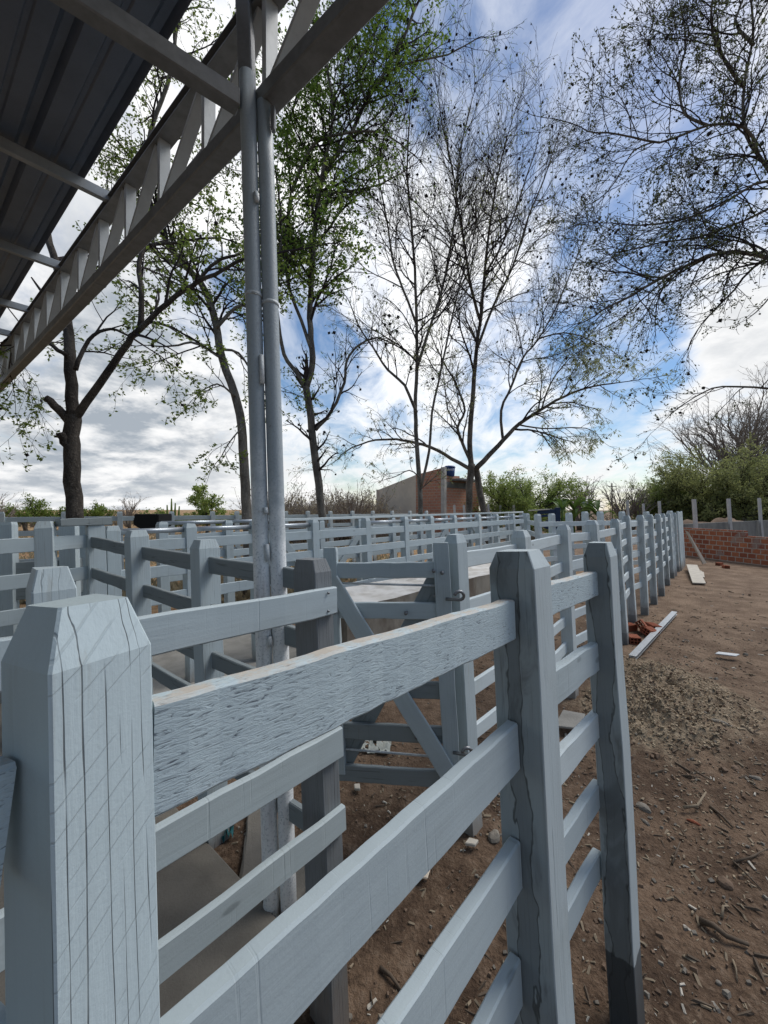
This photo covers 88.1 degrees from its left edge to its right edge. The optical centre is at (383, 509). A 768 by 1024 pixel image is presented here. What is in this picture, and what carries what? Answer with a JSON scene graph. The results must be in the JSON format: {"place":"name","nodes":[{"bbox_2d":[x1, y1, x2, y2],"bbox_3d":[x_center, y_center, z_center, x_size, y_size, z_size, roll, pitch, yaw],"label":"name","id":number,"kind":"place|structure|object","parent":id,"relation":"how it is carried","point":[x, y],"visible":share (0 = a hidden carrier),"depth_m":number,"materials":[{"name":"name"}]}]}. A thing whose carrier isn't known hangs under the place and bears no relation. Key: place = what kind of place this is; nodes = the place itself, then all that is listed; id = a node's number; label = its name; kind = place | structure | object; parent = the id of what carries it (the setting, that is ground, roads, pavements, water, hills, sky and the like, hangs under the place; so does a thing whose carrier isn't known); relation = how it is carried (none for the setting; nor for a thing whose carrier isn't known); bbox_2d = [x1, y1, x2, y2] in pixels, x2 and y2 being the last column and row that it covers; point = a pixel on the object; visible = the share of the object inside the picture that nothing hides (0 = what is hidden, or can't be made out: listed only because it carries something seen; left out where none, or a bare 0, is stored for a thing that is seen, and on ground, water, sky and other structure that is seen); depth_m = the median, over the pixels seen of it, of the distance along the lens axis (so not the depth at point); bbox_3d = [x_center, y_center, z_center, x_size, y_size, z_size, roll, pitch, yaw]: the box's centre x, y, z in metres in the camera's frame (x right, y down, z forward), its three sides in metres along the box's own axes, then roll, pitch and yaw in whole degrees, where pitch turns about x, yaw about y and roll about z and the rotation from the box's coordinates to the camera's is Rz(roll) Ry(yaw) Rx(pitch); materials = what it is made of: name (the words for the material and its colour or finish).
{"place":"outdoors","nodes":[
{"label":"outdoors","id":0,"kind":"place"},
{"bbox_2d":[18,530,397,603],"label":"dry grass","id":1,"kind":"structure","parent":0,"point":[239,596],"depth_m":10.72,"materials":[{"name":"beige plant"}]},
{"bbox_2d":[152,634,295,770],"bbox_3d":[-1.699,2.020,4.749,3.223,0.164,2.046,0,0,37],"label":"concrete apron","id":2,"kind":"object","parent":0,"point":[238,648],"visible":0.09,"depth_m":5.20,"materials":[{"name":"grey concrete"}]},
{"bbox_2d":[0,0,767,509],"label":"sky","id":3,"kind":"structure","parent":0,"point":[131,450],"materials":[{"name":"blue"}]},
{"bbox_2d":[7,510,767,1023],"bbox_3d":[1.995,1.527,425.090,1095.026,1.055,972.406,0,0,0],"label":"ground","id":4,"kind":"structure","parent":0,"point":[377,950],"depth_m":2.49,"materials":[{"name":"brown soil"}]},
{"bbox_2d":[0,491,26,516],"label":"tree","id":5,"kind":"object","parent":4,"relation":"on","point":[13,511],"visible":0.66,"depth_m":33.49,"materials":[{"name":"brown plant"}]},
{"bbox_2d":[0,493,50,530],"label":"tree","id":6,"kind":"object","parent":4,"relation":"on","point":[36,509],"visible":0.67,"depth_m":36.13,"materials":[{"name":"green plant"}]},
{"bbox_2d":[0,522,85,702],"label":"corral fence","id":7,"kind":"object","parent":4,"relation":"on","point":[10,564],"visible":0.3,"depth_m":4.12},
{"bbox_2d":[40,505,65,527],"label":"tree","id":8,"kind":"object","parent":4,"relation":"on","point":[51,512],"visible":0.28,"depth_m":37.44,"materials":[{"name":"green plant"}]},
{"bbox_2d":[0,517,111,626],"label":"corral fence","id":9,"kind":"object","parent":4,"relation":"on","point":[46,543],"visible":0.3,"depth_m":3.35,"materials":[{"name":"grey wood"}]},
{"bbox_2d":[84,500,116,516],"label":"tree","id":10,"kind":"object","parent":4,"relation":"on","point":[99,510],"visible":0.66,"depth_m":38.58,"materials":[{"name":"green plant"}]},
{"bbox_2d":[5,512,231,527],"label":"scrub","id":11,"kind":"object","parent":4,"relation":"on","point":[113,522],"visible":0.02,"depth_m":44.19,"materials":[{"name":"green plant"}]},
{"bbox_2d":[113,493,150,527],"bbox_3d":[-25.808,0.093,40.152,3.002,3.971,3.266,0,0,25],"label":"tree","id":12,"kind":"object","parent":4,"relation":"on","point":[130,513],"visible":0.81,"depth_m":39.88,"materials":[{"name":"brown plant"}]},
{"bbox_2d":[0,703,275,1017],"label":"concrete floor","id":13,"kind":"structure","parent":4,"relation":"on","point":[192,882],"depth_m":1.93,"materials":[{"name":"grey concrete"}]},
{"bbox_2d":[133,514,171,528],"bbox_3d":[-3.604,1.045,6.200,0.389,1.950,0.400,0,0,0],"label":"black tank","id":14,"kind":"object","parent":4,"relation":"on","point":[141,521],"visible":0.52,"depth_m":6.00,"materials":[{"name":"plastic"}]},
{"bbox_2d":[139,507,165,513],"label":"tree","id":15,"kind":"object","parent":4,"relation":"on","point":[157,512],"visible":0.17,"depth_m":40.66,"materials":[{"name":"green plant"}]},
{"bbox_2d":[166,499,179,526],"bbox_3d":[-19.128,0.523,36.004,1.225,3.020,0.252,0,0,0],"label":"cactus","id":16,"kind":"object","parent":4,"relation":"on","point":[171,508],"visible":0.47,"depth_m":35.95,"materials":[{"name":"green plant"}]},
{"bbox_2d":[0,557,348,1023],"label":"corral fence","id":17,"kind":"object","parent":4,"relation":"on","point":[308,607],"visible":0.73,"depth_m":1.30,"materials":[{"name":"wood"}]},
{"bbox_2d":[176,513,190,526],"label":"tree","id":18,"kind":"object","parent":4,"relation":"on","point":[185,514],"visible":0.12,"depth_m":38.03,"materials":[{"name":"green plant"}]},
{"bbox_2d":[0,151,381,518],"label":"tree","id":19,"kind":"object","parent":4,"relation":"on","point":[70,416],"visible":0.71,"depth_m":5.95,"materials":[{"name":"green plant"}]},
{"bbox_2d":[85,525,302,848],"bbox_3d":[-1.530,1.089,2.775,3.207,1.950,0.177,0,0,38],"label":"corral fence","id":20,"kind":"object","parent":4,"relation":"on","point":[204,563],"visible":0.41,"depth_m":2.59,"materials":[{"name":"grey wood"}]},
{"bbox_2d":[0,0,389,917],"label":"open shed","id":21,"kind":"structure","parent":4,"relation":"on","point":[74,74],"depth_m":2.32,"materials":[{"name":"paint"}]},
{"bbox_2d":[60,0,335,594],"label":"tree","id":22,"kind":"object","parent":4,"relation":"on","point":[241,432],"visible":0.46,"depth_m":9.56,"materials":[{"name":"green plant"}]},
{"bbox_2d":[186,483,227,532],"bbox_3d":[-14.627,-0.080,32.942,3.097,4.336,3.341,0,0,-23],"label":"tree","id":23,"kind":"object","parent":4,"relation":"on","point":[204,505],"visible":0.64,"depth_m":32.52,"materials":[{"name":"green plant"}]},
{"bbox_2d":[0,511,427,569],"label":"corral fence","id":24,"kind":"object","parent":4,"relation":"on","point":[119,518],"visible":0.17,"depth_m":11.25,"materials":[{"name":"grey wood"}]},
{"bbox_2d":[222,825,233,842],"bbox_3d":[-0.978,1.954,2.446,0.100,0.091,0.150,0,0,-16],"label":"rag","id":25,"kind":"object","parent":4,"relation":"on","point":[231,828],"visible":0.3,"depth_m":2.40,"materials":[{"name":"teal fabric"}]},
{"bbox_2d":[239,809,305,902],"bbox_3d":[-0.649,2.027,2.372,0.375,0.150,0.844,0,0,-15],"label":"concrete footing","id":26,"kind":"object","parent":4,"relation":"on","point":[252,857],"visible":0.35,"depth_m":2.26,"materials":[{"name":"grey concrete"}]},
{"bbox_2d":[286,482,313,514],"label":"tree","id":27,"kind":"object","parent":4,"relation":"on","point":[297,500],"visible":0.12,"depth_m":26.17,"materials":[{"name":"brown plant"}]},
{"bbox_2d":[105,513,523,682],"bbox_3d":[0.784,1.089,7.943,0.245,1.952,10.712,0,0,41],"label":"corral fence","id":28,"kind":"object","parent":4,"relation":"on","point":[313,534],"visible":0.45,"depth_m":5.86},
{"bbox_2d":[0,542,644,1023],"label":"corral fence","id":29,"kind":"object","parent":4,"relation":"on","point":[106,758],"visible":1,"depth_m":0.66,"materials":[{"name":"wood"}]},
{"bbox_2d":[155,511,522,612],"bbox_3d":[1.068,1.067,10.142,0.241,1.994,12.568,0,0,41],"label":"corral fence","id":30,"kind":"object","parent":4,"relation":"on","point":[228,552],"visible":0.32,"depth_m":7.81,"materials":[{"name":"grey wood"}]},
{"bbox_2d":[155,0,525,541],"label":"tree","id":31,"kind":"object","parent":4,"relation":"on","point":[315,90],"visible":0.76,"depth_m":10.33,"materials":[{"name":"green plant"}]},
{"bbox_2d":[331,496,354,540],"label":"tree","id":32,"kind":"object","parent":4,"relation":"on","point":[338,521],"visible":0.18,"depth_m":23.66,"materials":[{"name":"brown plant"}]},
{"bbox_2d":[328,484,371,526],"bbox_3d":[-1.990,0.297,21.049,2.626,3.650,2.644,0,0,-26],"label":"tree","id":33,"kind":"object","parent":4,"relation":"on","point":[348,511],"visible":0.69,"depth_m":20.65,"materials":[{"name":"brown plant"}]},
{"bbox_2d":[354,783,359,790],"bbox_3d":[-0.191,1.970,2.813,0.041,0.020,0.057,0,0,-8],"label":"wood offcut","id":34,"kind":"object","parent":4,"relation":"on","point":[356,787],"visible":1,"depth_m":2.80,"materials":[{"name":"white wood"}]},
{"bbox_2d":[360,740,391,752],"bbox_3d":[-0.064,1.962,3.316,0.240,0.084,0.160,0,0,8],"label":"rag","id":35,"kind":"object","parent":4,"relation":"on","point":[383,746],"visible":0.82,"depth_m":3.30,"materials":[{"name":"fabric"}]},
{"bbox_2d":[379,965,400,989],"bbox_3d":[0.027,2.010,1.705,0.117,0.025,0.019,0,0,40],"label":"stick","id":36,"kind":"object","parent":4,"relation":"on","point":[383,970],"visible":1,"depth_m":1.71,"materials":[{"name":"wood"}]},
{"bbox_2d":[341,563,490,642],"bbox_3d":[1.228,1.582,6.912,0.982,0.959,5.853,0,0,43],"label":"trough","id":37,"kind":"object","parent":4,"relation":"on","point":[479,579],"visible":0.27,"depth_m":5.52,"materials":[{"name":"concrete"}]},
{"bbox_2d":[306,0,543,517],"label":"tree","id":38,"kind":"object","parent":4,"relation":"on","point":[417,357],"visible":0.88,"depth_m":11.76,"materials":[{"name":"grey plant"}]},
{"bbox_2d":[376,467,478,537],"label":"house","id":39,"kind":"structure","parent":4,"relation":"on","point":[441,499],"depth_m":28.17,"materials":[{"name":"brick"}]},
{"bbox_2d":[445,465,455,476],"bbox_3d":[4.563,-2.659,27.600,0.830,0.733,0.830,0,0,0],"label":"water tank","id":40,"kind":"object","parent":39,"relation":"on","point":[451,471],"visible":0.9,"depth_m":27.28,"materials":[{"name":"blue plastic"}]},
{"bbox_2d":[228,481,632,542],"bbox_3d":[12.333,0.104,37.427,50.904,3.967,17.874,0,0,-28],"label":"thicket","id":41,"kind":"object","parent":4,"relation":"on","point":[312,509],"visible":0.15,"depth_m":24.18,"materials":[{"name":"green plant"}]},
{"bbox_2d":[463,505,465,534],"bbox_3d":[5.091,0.890,25.032,0.136,2.344,0.138,-3,-2,0],"label":"concrete post","id":42,"kind":"object","parent":4,"relation":"on","point":[464,516],"visible":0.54,"depth_m":24.98,"materials":[{"name":"grey concrete"}]},
{"bbox_2d":[465,837,477,846],"bbox_3d":[0.519,1.970,2.346,0.073,0.020,0.049,0,0,19],"label":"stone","id":43,"kind":"object","parent":4,"relation":"on","point":[471,842],"visible":1,"depth_m":2.34,"materials":[{"name":"white stone"}]},
{"bbox_2d":[287,5,689,546],"bbox_3d":[3.161,-6.785,13.314,12.488,17.747,6.380,0,0,0],"label":"tree","id":44,"kind":"object","parent":4,"relation":"on","point":[473,470],"visible":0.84,"depth_m":13.22,"materials":[{"name":"brown plant"}]},
{"bbox_2d":[488,829,499,843],"bbox_3d":[0.678,2.007,2.440,0.070,0.045,0.099,0,0,44],"label":"stone","id":45,"kind":"object","parent":4,"relation":"on","point":[493,836],"visible":1,"depth_m":2.42,"materials":[{"name":"beige stone"}]},
{"bbox_2d":[231,582,767,1023],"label":"ground litter","id":46,"kind":"object","parent":4,"relation":"on","point":[726,993],"visible":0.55,"depth_m":2.79,"materials":[{"name":"brown soil"}]},
{"bbox_2d":[461,464,599,538],"bbox_3d":[10.550,-0.520,29.149,8.791,5.631,7.992,0,0,43],"label":"tree","id":47,"kind":"object","parent":4,"relation":"on","point":[520,497],"visible":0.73,"depth_m":27.91,"materials":[{"name":"green plant"}]},
{"bbox_2d":[528,508,559,529],"bbox_3d":[5.251,0.998,12.920,1.285,2.124,0.840,0,0,0],"label":"blue frame","id":48,"kind":"object","parent":4,"relation":"on","point":[556,511],"visible":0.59,"depth_m":12.56,"materials":[{"name":"paint"}]},
{"bbox_2d":[546,498,578,521],"bbox_3d":[10.980,0.679,25.318,2.113,2.741,1.963,0,0,0],"label":"broad leaved plant","id":49,"kind":"object","parent":4,"relation":"on","point":[561,505],"visible":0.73,"depth_m":24.99,"materials":[{"name":"green plant"}]},
{"bbox_2d":[445,511,685,837],"bbox_3d":[5.594,1.060,8.406,0.330,2.009,15.714,0,0,41],"label":"corral fence","id":50,"kind":"object","parent":4,"relation":"on","point":[468,688],"visible":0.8,"depth_m":4.26,"materials":[{"name":"grey wood"}]},
{"bbox_2d":[323,542,472,786],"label":"gate","id":51,"kind":"structure","parent":50,"relation":"attached to","point":[433,599],"depth_m":2.42,"materials":[{"name":"paint"}]},
{"bbox_2d":[558,710,584,728],"bbox_3d":[1.711,1.940,3.649,0.196,0.058,0.316,0,0,38],"label":"slate piece","id":52,"kind":"object","parent":4,"relation":"on","point":[569,719],"visible":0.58,"depth_m":3.65,"materials":[{"name":"stone"}]},
{"bbox_2d":[561,498,595,532],"bbox_3d":[12.396,0.645,26.007,2.283,2.810,2.134,0,0,0],"label":"broad leaved plant","id":53,"kind":"object","parent":4,"relation":"on","point":[574,511],"visible":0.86,"depth_m":25.72,"materials":[{"name":"green plant"}]},
{"bbox_2d":[564,476,606,529],"bbox_3d":[18.662,-0.616,38.400,5.172,5.527,5.314,0,0,0],"label":"tree","id":54,"kind":"object","parent":4,"relation":"on","point":[579,509],"visible":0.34,"depth_m":37.80,"materials":[{"name":"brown plant"}]},
{"bbox_2d":[573,500,602,516],"bbox_3d":[13.826,0.709,26.941,1.984,2.681,1.835,0,0,-41],"label":"broad leaved plant","id":55,"kind":"object","parent":4,"relation":"on","point":[583,505],"visible":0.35,"depth_m":26.78,"materials":[{"name":"green plant"}]},
{"bbox_2d":[579,500,612,519],"bbox_3d":[13.882,0.702,26.302,2.409,2.697,1.092,0,0,-20],"label":"broad leaved plant","id":56,"kind":"object","parent":4,"relation":"on","point":[593,509],"visible":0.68,"depth_m":26.00,"materials":[{"name":"green plant"}]},
{"bbox_2d":[523,511,676,582],"bbox_3d":[6.098,1.052,11.247,5.940,2.026,1.636,0,0,-23],"label":"corral fence","id":57,"kind":"object","parent":4,"relation":"on","point":[538,524],"visible":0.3,"depth_m":9.92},
{"bbox_2d":[609,483,615,517],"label":"utility pole","id":58,"kind":"object","parent":4,"relation":"on","point":[612,486],"visible":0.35,"depth_m":44.96,"materials":[{"name":"grey wood"}]},
{"bbox_2d":[626,500,629,515],"bbox_3d":[16.650,0.726,27.037,0.137,2.671,0.135,-3,-2,0],"label":"concrete post","id":59,"kind":"object","parent":4,"relation":"on","point":[627,508],"visible":0.46,"depth_m":27.00,"materials":[{"name":"grey concrete"}]},
{"bbox_2d":[628,622,637,631],"bbox_3d":[4.053,1.956,6.596,0.240,0.104,0.150,0,0,-11],"label":"loose brick","id":60,"kind":"object","parent":4,"relation":"on","point":[632,627],"visible":0.44,"depth_m":6.53,"materials":[{"name":"red brick"}]},
{"bbox_2d":[498,0,767,469],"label":"tree","id":61,"kind":"object","parent":4,"relation":"on","point":[713,233],"visible":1,"depth_m":6.82,"materials":[{"name":"brown plant"}]},
{"bbox_2d":[596,476,671,529],"bbox_3d":[20.860,-0.522,33.655,5.197,5.282,5.016,0,0,0],"label":"tree","id":62,"kind":"object","parent":4,"relation":"on","point":[634,508],"visible":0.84,"depth_m":33.84,"materials":[{"name":"brown plant"}]},
{"bbox_2d":[629,634,641,644],"bbox_3d":[3.806,1.977,6.051,0.150,0.104,0.240,0,-3,18],"label":"loose brick","id":63,"kind":"object","parent":4,"relation":"on","point":[635,639],"visible":0.81,"depth_m":5.96,"materials":[{"name":"red brick"}]},
{"bbox_2d":[635,619,646,630],"bbox_3d":[4.182,1.875,6.438,0.104,0.150,0.240,-41,-34,23],"label":"loose brick","id":64,"kind":"object","parent":4,"relation":"on","point":[640,624],"visible":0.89,"depth_m":6.37,"materials":[{"name":"red brick"}]},
{"bbox_2d":[636,802,651,813],"bbox_3d":[1.771,2.026,2.705,0.067,0.029,0.102,0,0,-29],"label":"stone","id":65,"kind":"object","parent":4,"relation":"on","point":[642,806],"visible":1,"depth_m":2.69,"materials":[{"name":"grey stone"}]},
{"bbox_2d":[639,626,659,635],"bbox_3d":[4.229,1.941,6.316,0.240,0.104,0.150,12,12,-22],"label":"loose brick","id":66,"kind":"object","parent":4,"relation":"on","point":[647,630],"visible":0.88,"depth_m":6.28,"materials":[{"name":"red brick"}]},
{"bbox_2d":[629,611,676,659],"bbox_3d":[4.365,1.945,6.340,0.085,0.050,3.160,0,0,44],"label":"zinc channel","id":67,"kind":"object","parent":4,"relation":"on","point":[642,646],"visible":0.87,"depth_m":5.99,"materials":[{"name":"silver metal"}]},
{"bbox_2d":[645,622,661,632],"bbox_3d":[4.473,1.956,6.595,0.150,0.104,0.240,6,0,4],"label":"loose brick","id":68,"kind":"object","parent":4,"relation":"on","point":[653,625],"visible":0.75,"depth_m":6.56,"materials":[{"name":"red brick"}]},
{"bbox_2d":[603,472,714,527],"bbox_3d":[25.445,-0.429,35.964,8.232,6.146,8.403,0,0,0],"label":"tree","id":69,"kind":"object","parent":4,"relation":"on","point":[653,493],"visible":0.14,"depth_m":34.51,"materials":[{"name":"brown plant"}]},
{"bbox_2d":[658,501,660,513],"bbox_3d":[18.131,0.758,26.036,0.137,2.607,0.136,-3,-2,0],"label":"concrete post","id":70,"kind":"object","parent":4,"relation":"on","point":[659,507],"visible":0.42,"depth_m":26.00,"materials":[{"name":"grey concrete"}]},
{"bbox_2d":[671,841,680,864],"bbox_3d":[1.725,2.019,2.340,0.236,0.023,0.011,0,0,-43],"label":"stick","id":71,"kind":"object","parent":4,"relation":"on","point":[673,859],"visible":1,"depth_m":2.31,"materials":[{"name":"wood"}]},
{"bbox_2d":[682,791,706,808],"bbox_3d":[2.136,1.990,2.698,0.273,0.038,0.056,0,0,-24],"label":"stick","id":72,"kind":"object","parent":4,"relation":"on","point":[694,805],"visible":1,"depth_m":2.66,"materials":[{"name":"wood"}]},
{"bbox_2d":[692,499,697,527],"bbox_3d":[14.793,0.788,18.835,0.135,2.546,0.134,-3,-2,0],"label":"concrete post","id":73,"kind":"object","parent":4,"relation":"on","point":[694,513],"visible":0.61,"depth_m":18.80,"materials":[{"name":"grey concrete"}]},
{"bbox_2d":[685,531,705,563],"bbox_3d":[11.240,1.362,14.265,1.353,1.235,0.062,0,0,-26],"label":"loose board","id":74,"kind":"object","parent":4,"relation":"on","point":[701,558],"visible":1,"depth_m":14.24,"materials":[{"name":"brown wood"}]},
{"bbox_2d":[686,564,705,583],"bbox_3d":[9.326,1.901,11.901,0.296,0.157,3.381,0,0,35],"label":"loose board","id":75,"kind":"object","parent":4,"relation":"on","point":[696,576],"visible":1,"depth_m":11.61,"materials":[{"name":"white wood"}]},
{"bbox_2d":[633,432,767,525],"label":"tree","id":76,"kind":"object","parent":4,"relation":"on","point":[740,492],"visible":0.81,"depth_m":31.05,"materials":[{"name":"green plant"}]},
{"bbox_2d":[647,361,767,477],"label":"tree","id":77,"kind":"object","parent":4,"relation":"on","point":[739,437],"visible":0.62,"depth_m":42.11,"materials":[{"name":"grey plant"}]},
{"bbox_2d":[709,805,733,827],"bbox_3d":[2.216,2.014,2.606,0.019,0.033,0.194,0,0,3],"label":"stick","id":78,"kind":"object","parent":4,"relation":"on","point":[718,812],"visible":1,"depth_m":2.61,"materials":[{"name":"wood"}]},
{"bbox_2d":[711,718,731,726],"bbox_3d":[3.082,1.949,3.634,0.167,0.037,0.057,0,0,42],"label":"stick","id":79,"kind":"object","parent":4,"relation":"on","point":[717,720],"visible":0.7,"depth_m":3.63,"materials":[{"name":"wood"}]},
{"bbox_2d":[677,528,767,565],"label":"brick wall","id":80,"kind":"structure","parent":4,"relation":"on","point":[739,546],"depth_m":15.41,"materials":[{"name":"brick"}]},
{"bbox_2d":[699,917,749,946],"bbox_3d":[1.601,2.005,1.874,0.050,0.048,0.184,0,0,-44],"label":"stick","id":81,"kind":"object","parent":4,"relation":"on","point":[710,924],"visible":1,"depth_m":1.87,"materials":[{"name":"wood"}]},
{"bbox_2d":[720,905,728,918],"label":"stick","id":82,"kind":"object","parent":4,"relation":"on","point":[722,912],"visible":1,"depth_m":1.97,"materials":[{"name":"wood"}]},
{"bbox_2d":[716,875,733,889],"bbox_3d":[1.843,2.009,2.137,0.074,0.037,0.069,0,0,-23],"label":"stone","id":83,"kind":"object","parent":4,"relation":"on","point":[724,882],"visible":1,"depth_m":2.13,"materials":[{"name":"brown stone"}]},
{"bbox_2d":[683,520,767,536],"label":"cement wall","id":84,"kind":"structure","parent":4,"relation":"on","point":[751,528],"depth_m":23.06,"materials":[{"name":"grey concrete"}]},
{"bbox_2d":[715,652,739,656],"bbox_3d":[4.654,1.962,5.379,0.296,0.015,0.108,0,0,24],"label":"grey slat","id":85,"kind":"object","parent":4,"relation":"on","point":[727,654],"visible":1,"depth_m":5.36,"materials":[{"name":"wood"}]},
{"bbox_2d":[726,499,732,529],"bbox_3d":[18.870,0.735,21.637,0.134,2.654,0.136,-3,-2,0],"label":"concrete post","id":86,"kind":"object","parent":4,"relation":"on","point":[729,512],"visible":0.69,"depth_m":21.60,"materials":[{"name":"grey concrete"}]},
{"bbox_2d":[732,959,737,981],"bbox_3d":[1.538,2.017,1.736,0.011,0.022,0.087,0,0,30],"label":"stick","id":87,"kind":"object","parent":4,"relation":"on","point":[734,964],"visible":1,"depth_m":1.73,"materials":[{"name":"wood"}]},
{"bbox_2d":[731,765,738,770],"bbox_3d":[2.729,2.009,3.083,0.063,0.027,0.049,0,0,-29],"label":"stone","id":88,"kind":"object","parent":4,"relation":"on","point":[734,767],"visible":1,"depth_m":3.08,"materials":[{"name":"stone"}]},
{"bbox_2d":[732,860,761,889],"bbox_3d":[1.995,2.007,2.180,0.014,0.021,0.158,0,0,-6],"label":"stick","id":89,"kind":"object","parent":4,"relation":"on","point":[736,864],"visible":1,"depth_m":2.19,"materials":[{"name":"brown wood"}]},
{"bbox_2d":[730,461,767,519],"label":"tree","id":90,"kind":"object","parent":4,"relation":"on","point":[755,479],"visible":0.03,"depth_m":32.59,"materials":[{"name":"green plant"}]},
{"bbox_2d":[733,848,766,862],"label":"stick","id":91,"kind":"object","parent":4,"relation":"on","point":[746,858],"visible":1,"depth_m":2.27,"materials":[{"name":"wood"}]},
{"bbox_2d":[748,775,761,779],"bbox_3d":[2.783,2.008,2.974,0.082,0.023,0.039,0,0,25],"label":"stone","id":92,"kind":"object","parent":4,"relation":"on","point":[755,777],"visible":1,"depth_m":2.97,"materials":[{"name":"grey stone"}]},
{"bbox_2d":[757,498,763,536],"bbox_3d":[23.202,0.676,24.437,0.136,2.772,0.136,-3,-2,0],"label":"concrete post","id":93,"kind":"object","parent":4,"relation":"on","point":[760,517],"visible":0.84,"depth_m":24.40,"materials":[{"name":"grey concrete"}]},
{"bbox_2d":[640,818,649,826],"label":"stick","id":94,"kind":"object","parent":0,"point":[645,822],"visible":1,"depth_m":2.57,"materials":[{"name":"grey wood"}]},
{"bbox_2d":[687,819,700,825],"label":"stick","id":95,"kind":"object","parent":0,"point":[693,821],"visible":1,"depth_m":2.56,"materials":[{"name":"red wood"}]},
{"bbox_2d":[683,517,738,523],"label":"earth bank","id":96,"kind":"structure","parent":0,"point":[687,521],"depth_m":26.83,"materials":[{"name":"brown soil"}]}
]}

